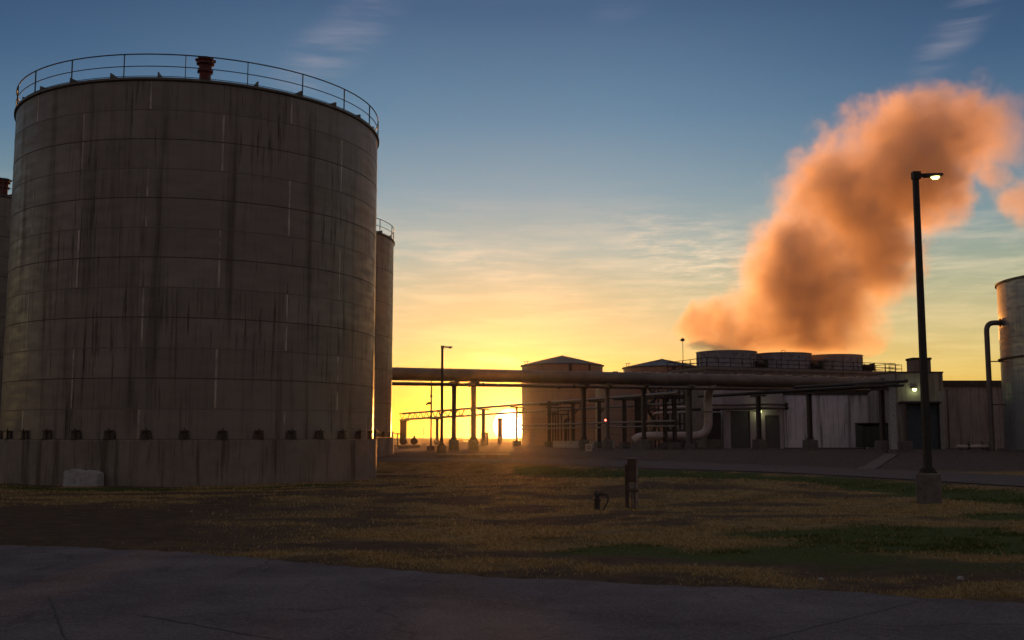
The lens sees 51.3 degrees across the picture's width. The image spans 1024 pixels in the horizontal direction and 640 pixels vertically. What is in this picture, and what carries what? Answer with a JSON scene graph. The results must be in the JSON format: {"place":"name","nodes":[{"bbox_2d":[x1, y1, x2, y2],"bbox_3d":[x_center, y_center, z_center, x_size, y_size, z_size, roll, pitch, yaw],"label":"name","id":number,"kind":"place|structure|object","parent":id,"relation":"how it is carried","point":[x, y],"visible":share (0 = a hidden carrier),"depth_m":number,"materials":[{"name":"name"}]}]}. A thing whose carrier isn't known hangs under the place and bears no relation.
{"place":"outdoors","nodes":[
{"label":"outdoors","id":0,"kind":"place"},
{"bbox_2d":[481,432,487,444],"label":"control cabinet","id":1,"kind":"object","parent":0,"point":[486,436],"visible":0.53,"depth_m":166.56,"materials":[{"name":"metal"}]},
{"bbox_2d":[0,438,1023,602],"bbox_3d":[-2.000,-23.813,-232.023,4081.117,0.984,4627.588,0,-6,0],"label":"ground","id":2,"kind":"structure","parent":0,"point":[88,524],"depth_m":27.78,"materials":[{"name":"brown soil"}]},
{"bbox_2d":[0,177,12,410],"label":"storage tank","id":3,"kind":"object","parent":2,"relation":"on","point":[5,206],"visible":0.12,"depth_m":70.89,"materials":[{"name":"metal"}]},
{"bbox_2d":[62,469,103,486],"bbox_3d":[-18.287,6.763,45.533,1.599,0.833,0.598,-1,-6,11],"label":"concrete block","id":4,"kind":"object","parent":2,"relation":"on","point":[77,477],"depth_m":45.28,"materials":[{"name":"grey concrete"}]},
{"bbox_2d":[0,53,378,486],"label":"storage tank","id":5,"kind":"object","parent":2,"relation":"on","point":[191,288],"visible":1,"depth_m":47.98,"materials":[{"name":"metal"}]},
{"bbox_2d":[373,218,394,456],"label":"storage tank","id":6,"kind":"object","parent":2,"relation":"on","point":[385,244],"visible":0.17,"depth_m":84.82,"materials":[{"name":"metal"}]},
{"bbox_2d":[393,433,405,445],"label":"guard fence","id":7,"kind":"object","parent":2,"relation":"on","point":[397,439],"visible":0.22,"depth_m":149.06,"materials":[{"name":"metal"}]},
{"bbox_2d":[400,420,409,443],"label":"trestle post","id":8,"kind":"object","parent":2,"relation":"on","point":[403,426],"visible":0.62,"depth_m":198.11,"materials":[{"name":"metal"}]},
{"bbox_2d":[399,391,684,429],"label":"trestle pipes","id":9,"kind":"object","parent":8,"relation":"on","point":[579,400],"visible":0.83,"depth_m":131.28,"materials":[{"name":"metal"}]},
{"bbox_2d":[397,436,419,447],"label":"pump skid","id":10,"kind":"object","parent":2,"relation":"on","point":[413,441],"visible":1,"depth_m":126.66,"materials":[{"name":"metal"}]},
{"bbox_2d":[426,381,434,450],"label":"instrument mast","id":11,"kind":"object","parent":2,"relation":"on","point":[430,448],"visible":0.76,"depth_m":99.44,"materials":[{"name":"metal"}]},
{"bbox_2d":[432,418,439,444],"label":"trestle post","id":12,"kind":"object","parent":2,"relation":"on","point":[436,441],"visible":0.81,"depth_m":179.53,"materials":[{"name":"metal"}]},
{"bbox_2d":[437,346,451,453],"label":"street lamp","id":13,"kind":"object","parent":2,"relation":"on","point":[441,448],"visible":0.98,"depth_m":87.56,"materials":[{"name":"metal"}]},
{"bbox_2d":[448,380,459,450],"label":"pipe support","id":14,"kind":"object","parent":2,"relation":"on","point":[453,443],"visible":0.84,"depth_m":98.19,"materials":[{"name":"paint"}]},
{"bbox_2d":[392,382,715,389],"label":"slung pipe","id":15,"kind":"object","parent":14,"relation":"on","point":[539,385],"visible":0.72,"depth_m":100.58,"materials":[{"name":"metal"}]},
{"bbox_2d":[401,382,870,392],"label":"slung pipe","id":16,"kind":"object","parent":14,"relation":"on","point":[768,389],"visible":0.36,"depth_m":108.11,"materials":[{"name":"metal"}]},
{"bbox_2d":[437,454,509,457],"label":"concrete pad","id":17,"kind":"object","parent":2,"relation":"on","point":[473,455],"visible":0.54,"depth_m":80.36,"materials":[{"name":"grey concrete"}]},
{"bbox_2d":[468,380,479,450],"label":"pipe support","id":18,"kind":"object","parent":2,"relation":"on","point":[473,444],"visible":0.84,"depth_m":98.79,"materials":[{"name":"paint"}]},
{"bbox_2d":[477,409,488,445],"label":"trestle post","id":19,"kind":"object","parent":2,"relation":"on","point":[483,442],"visible":0.93,"depth_m":158.47,"materials":[{"name":"metal"}]},
{"bbox_2d":[497,418,502,443],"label":"squat stack","id":20,"kind":"object","parent":2,"relation":"on","point":[499,430],"visible":0.82,"depth_m":188.57,"materials":[{"name":"paint"}]},
{"bbox_2d":[0,467,1023,600],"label":"grass","id":21,"kind":"structure","parent":2,"relation":"on","point":[681,542],"depth_m":23.69,"materials":[{"name":"green plant"}]},
{"bbox_2d":[510,406,524,445],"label":"trestle post","id":22,"kind":"object","parent":2,"relation":"on","point":[516,443],"visible":0.94,"depth_m":146.19,"materials":[{"name":"metal"}]},
{"bbox_2d":[539,404,558,446],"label":"trestle post","id":23,"kind":"object","parent":2,"relation":"on","point":[547,443],"visible":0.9,"depth_m":135.84,"materials":[{"name":"metal"}]},
{"bbox_2d":[546,401,570,446],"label":"pipe manifold","id":24,"kind":"object","parent":2,"relation":"on","point":[565,420],"visible":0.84,"depth_m":135.31,"materials":[{"name":"paint"}]},
{"bbox_2d":[520,355,603,444],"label":"peaked tank","id":25,"kind":"object","parent":2,"relation":"on","point":[534,394],"visible":0.6,"depth_m":165.16,"materials":[{"name":"metal"}]},
{"bbox_2d":[563,402,580,440],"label":"trestle post","id":26,"kind":"object","parent":2,"relation":"on","point":[573,412],"visible":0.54,"depth_m":129.19,"materials":[{"name":"metal"}]},
{"bbox_2d":[577,382,589,449],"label":"pipe support","id":27,"kind":"object","parent":2,"relation":"on","point":[583,441],"visible":0.81,"depth_m":102.15,"materials":[{"name":"paint"}]},
{"bbox_2d":[553,441,614,447],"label":"containment wall","id":28,"kind":"structure","parent":2,"relation":"on","point":[565,444],"depth_m":126.49,"materials":[{"name":"concrete"}]},
{"bbox_2d":[585,444,591,450],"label":"notice sign","id":29,"kind":"object","parent":2,"relation":"on","point":[588,447],"visible":0.92,"depth_m":95.31,"materials":[{"name":"grey metal"}]},
{"bbox_2d":[588,400,609,447],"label":"trestle post","id":30,"kind":"object","parent":2,"relation":"on","point":[598,444],"visible":0.73,"depth_m":122.54,"materials":[{"name":"metal"}]},
{"bbox_2d":[593,491,608,510],"bbox_3d":[2.590,5.293,31.027,0.449,0.655,0.230,0,-6,0],"label":"yard hydrant","id":31,"kind":"object","parent":2,"relation":"on","point":[597,499],"visible":0.99,"depth_m":30.98,"materials":[{"name":"black metal"}]},
{"bbox_2d":[601,383,613,449],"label":"pipe support","id":32,"kind":"object","parent":2,"relation":"on","point":[607,442],"visible":0.77,"depth_m":102.84,"materials":[{"name":"grey metal"}]},
{"bbox_2d":[613,398,633,448],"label":"trestle post","id":33,"kind":"object","parent":2,"relation":"on","point":[624,444],"visible":0.76,"depth_m":116.71,"materials":[{"name":"metal"}]},
{"bbox_2d":[625,458,637,507],"bbox_3d":[3.638,5.057,32.442,0.391,1.715,0.300,0,-6,0],"label":"meter post","id":34,"kind":"object","parent":2,"relation":"on","point":[631,470],"visible":0.89,"depth_m":32.38,"materials":[{"name":"metal"}]},
{"bbox_2d":[625,398,638,448],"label":"trestle post","id":35,"kind":"object","parent":2,"relation":"on","point":[636,419],"visible":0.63,"depth_m":114.11,"materials":[{"name":"metal"}]},
{"bbox_2d":[629,397,651,448],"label":"trestle post","id":36,"kind":"object","parent":2,"relation":"on","point":[639,417],"visible":0.44,"depth_m":113.39,"materials":[{"name":"metal"}]},
{"bbox_2d":[636,383,650,449],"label":"pipe support","id":37,"kind":"object","parent":2,"relation":"on","point":[643,443],"visible":0.88,"depth_m":104.02,"materials":[{"name":"paint"}]},
{"bbox_2d":[622,359,695,444],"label":"peaked tank","id":38,"kind":"object","parent":2,"relation":"on","point":[659,365],"visible":0.14,"depth_m":170.55,"materials":[{"name":"metal"}]},
{"bbox_2d":[653,396,676,448],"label":"trestle post","id":39,"kind":"object","parent":2,"relation":"on","point":[664,444],"visible":0.69,"depth_m":108.44,"materials":[{"name":"metal"}]},
{"bbox_2d":[646,385,685,447],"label":"stair frame","id":40,"kind":"object","parent":2,"relation":"on","point":[655,409],"visible":0.5,"depth_m":120.82,"materials":[{"name":"paint"}]},
{"bbox_2d":[653,411,684,414],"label":"short pipe","id":41,"kind":"object","parent":2,"relation":"on","point":[668,412],"visible":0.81,"depth_m":112.01,"materials":[{"name":"metal"}]},
{"bbox_2d":[660,406,684,409],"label":"short pipe","id":42,"kind":"object","parent":2,"relation":"on","point":[678,407],"visible":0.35,"depth_m":112.06,"materials":[{"name":"metal"}]},
{"bbox_2d":[631,385,715,448],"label":"upturned pipe","id":43,"kind":"object","parent":2,"relation":"on","point":[704,431],"visible":0.74,"depth_m":108.63,"materials":[{"name":"metal"}]},
{"bbox_2d":[662,395,684,449],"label":"trestle post","id":44,"kind":"object","parent":2,"relation":"on","point":[674,444],"visible":0.89,"depth_m":106.73,"materials":[{"name":"metal"}]},
{"bbox_2d":[667,407,700,447],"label":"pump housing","id":45,"kind":"object","parent":2,"relation":"on","point":[681,430],"visible":0.27,"depth_m":120.91,"materials":[{"name":"metal"}]},
{"bbox_2d":[684,384,695,449],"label":"pipe support","id":46,"kind":"object","parent":2,"relation":"on","point":[689,444],"visible":0.83,"depth_m":105.51,"materials":[{"name":"grey metal"}]},
{"bbox_2d":[392,367,883,388],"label":"elevated pipe","id":47,"kind":"object","parent":46,"relation":"on","point":[543,376],"visible":0.91,"depth_m":103.18,"materials":[{"name":"metal"}]},
{"bbox_2d":[705,410,722,448],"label":"pump recess","id":48,"kind":"object","parent":2,"relation":"on","point":[713,440],"visible":0.7,"depth_m":116.32,"materials":[{"name":"concrete"}]},
{"bbox_2d":[712,386,783,448],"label":"doorway building","id":49,"kind":"structure","parent":2,"relation":"on","point":[738,429],"depth_m":116.96,"materials":[{"name":"paint"}]},
{"bbox_2d":[703,402,788,411],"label":"wall pipes","id":50,"kind":"object","parent":49,"relation":"attached to","point":[784,406],"depth_m":115.95,"materials":[{"name":"metal"}]},
{"bbox_2d":[765,415,779,447],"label":"door","id":51,"kind":"structure","parent":49,"relation":"in","point":[772,422],"depth_m":116.88,"materials":[{"name":"grey metal"}]},
{"bbox_2d":[750,395,766,449],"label":"pipe support","id":52,"kind":"object","parent":2,"relation":"on","point":[759,443],"visible":0.88,"depth_m":107.22,"materials":[{"name":"paint"}]},
{"bbox_2d":[666,350,901,447],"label":"cooling tower","id":53,"kind":"structure","parent":2,"relation":"on","point":[736,362],"depth_m":132.33,"materials":[{"name":"metal"}]},
{"bbox_2d":[800,392,818,450],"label":"pipe support","id":54,"kind":"object","parent":2,"relation":"on","point":[809,443],"visible":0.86,"depth_m":100.55,"materials":[{"name":"paint"}]},
{"bbox_2d":[783,392,869,448],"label":"panel building","id":55,"kind":"structure","parent":2,"relation":"on","point":[836,416],"depth_m":117.53,"materials":[{"name":"metal"}]},
{"bbox_2d":[855,423,888,448],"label":"waste bin","id":56,"kind":"object","parent":2,"relation":"on","point":[867,434],"visible":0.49,"depth_m":110.33,"materials":[{"name":"green metal"}]},
{"bbox_2d":[855,384,899,452],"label":"concrete post","id":57,"kind":"object","parent":2,"relation":"on","point":[892,421],"visible":0.91,"depth_m":91.46,"materials":[{"name":"paint"}]},
{"bbox_2d":[698,379,907,397],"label":"dark pipe run","id":58,"kind":"object","parent":57,"relation":"on","point":[835,386],"visible":0.96,"depth_m":99.57,"materials":[{"name":"black metal"}]},
{"bbox_2d":[870,388,888,451],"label":"pipe support","id":59,"kind":"object","parent":2,"relation":"on","point":[881,444],"visible":0.86,"depth_m":92.36,"materials":[{"name":"paint"}]},
{"bbox_2d":[866,358,945,448],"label":"equipment building","id":60,"kind":"structure","parent":2,"relation":"on","point":[937,413],"depth_m":110.78,"materials":[{"name":"metal"}]},
{"bbox_2d":[907,406,938,448],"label":"roller door","id":61,"kind":"structure","parent":60,"relation":"in","point":[914,424],"depth_m":110.61,"materials":[{"name":"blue metal"}]},
{"bbox_2d":[897,401,939,451],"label":"support","id":62,"kind":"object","parent":2,"relation":"on","point":[904,444],"depth_m":95.52,"materials":[{"name":"grey metal"}]},
{"bbox_2d":[911,171,943,503],"bbox_3d":[13.084,0.704,33.393,1.207,10.913,0.740,0,-6,0],"label":"street lamp","id":63,"kind":"object","parent":2,"relation":"on","point":[928,485],"visible":0.98,"depth_m":33.22,"materials":[{"name":"metal"}]},
{"bbox_2d":[943,380,1004,447],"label":"long building","id":64,"kind":"structure","parent":2,"relation":"on","point":[966,411],"depth_m":118.59,"materials":[{"name":"metal"}]},
{"bbox_2d":[956,442,996,450],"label":"valve manifold","id":65,"kind":"object","parent":2,"relation":"on","point":[969,446],"visible":0.93,"depth_m":99.12,"materials":[{"name":"grey metal"}]},
{"bbox_2d":[984,319,1005,450],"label":"riser pipe","id":66,"kind":"object","parent":2,"relation":"on","point":[988,361],"visible":1,"depth_m":98.81,"materials":[{"name":"grey metal"}]},
{"bbox_2d":[995,275,1023,450],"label":"silo tank","id":67,"kind":"object","parent":2,"relation":"on","point":[1010,298],"visible":1,"depth_m":96.78,"materials":[{"name":"metal"}]},
{"bbox_2d":[0,545,1023,639],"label":"front road","id":68,"kind":"structure","parent":0,"point":[60,593],"depth_m":13.24,"materials":[{"name":"grey asphalt"}]},
{"bbox_2d":[0,0,1023,437],"label":"sky","id":69,"kind":"structure","parent":0,"point":[611,184],"materials":[{"name":"blue"}]},
{"bbox_2d":[595,371,654,445],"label":"industrial building","id":70,"kind":"structure","parent":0,"point":[616,435],"depth_m":145.90,"materials":[{"name":"metal"}]},
{"bbox_2d":[377,458,1023,485],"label":"access road","id":71,"kind":"structure","parent":0,"point":[1002,479],"depth_m":59.13,"materials":[{"name":"grey asphalt"}]},
{"bbox_2d":[857,454,897,468],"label":"path","id":72,"kind":"structure","parent":0,"point":[878,462],"depth_m":75.19,"materials":[{"name":"concrete"}]}
]}

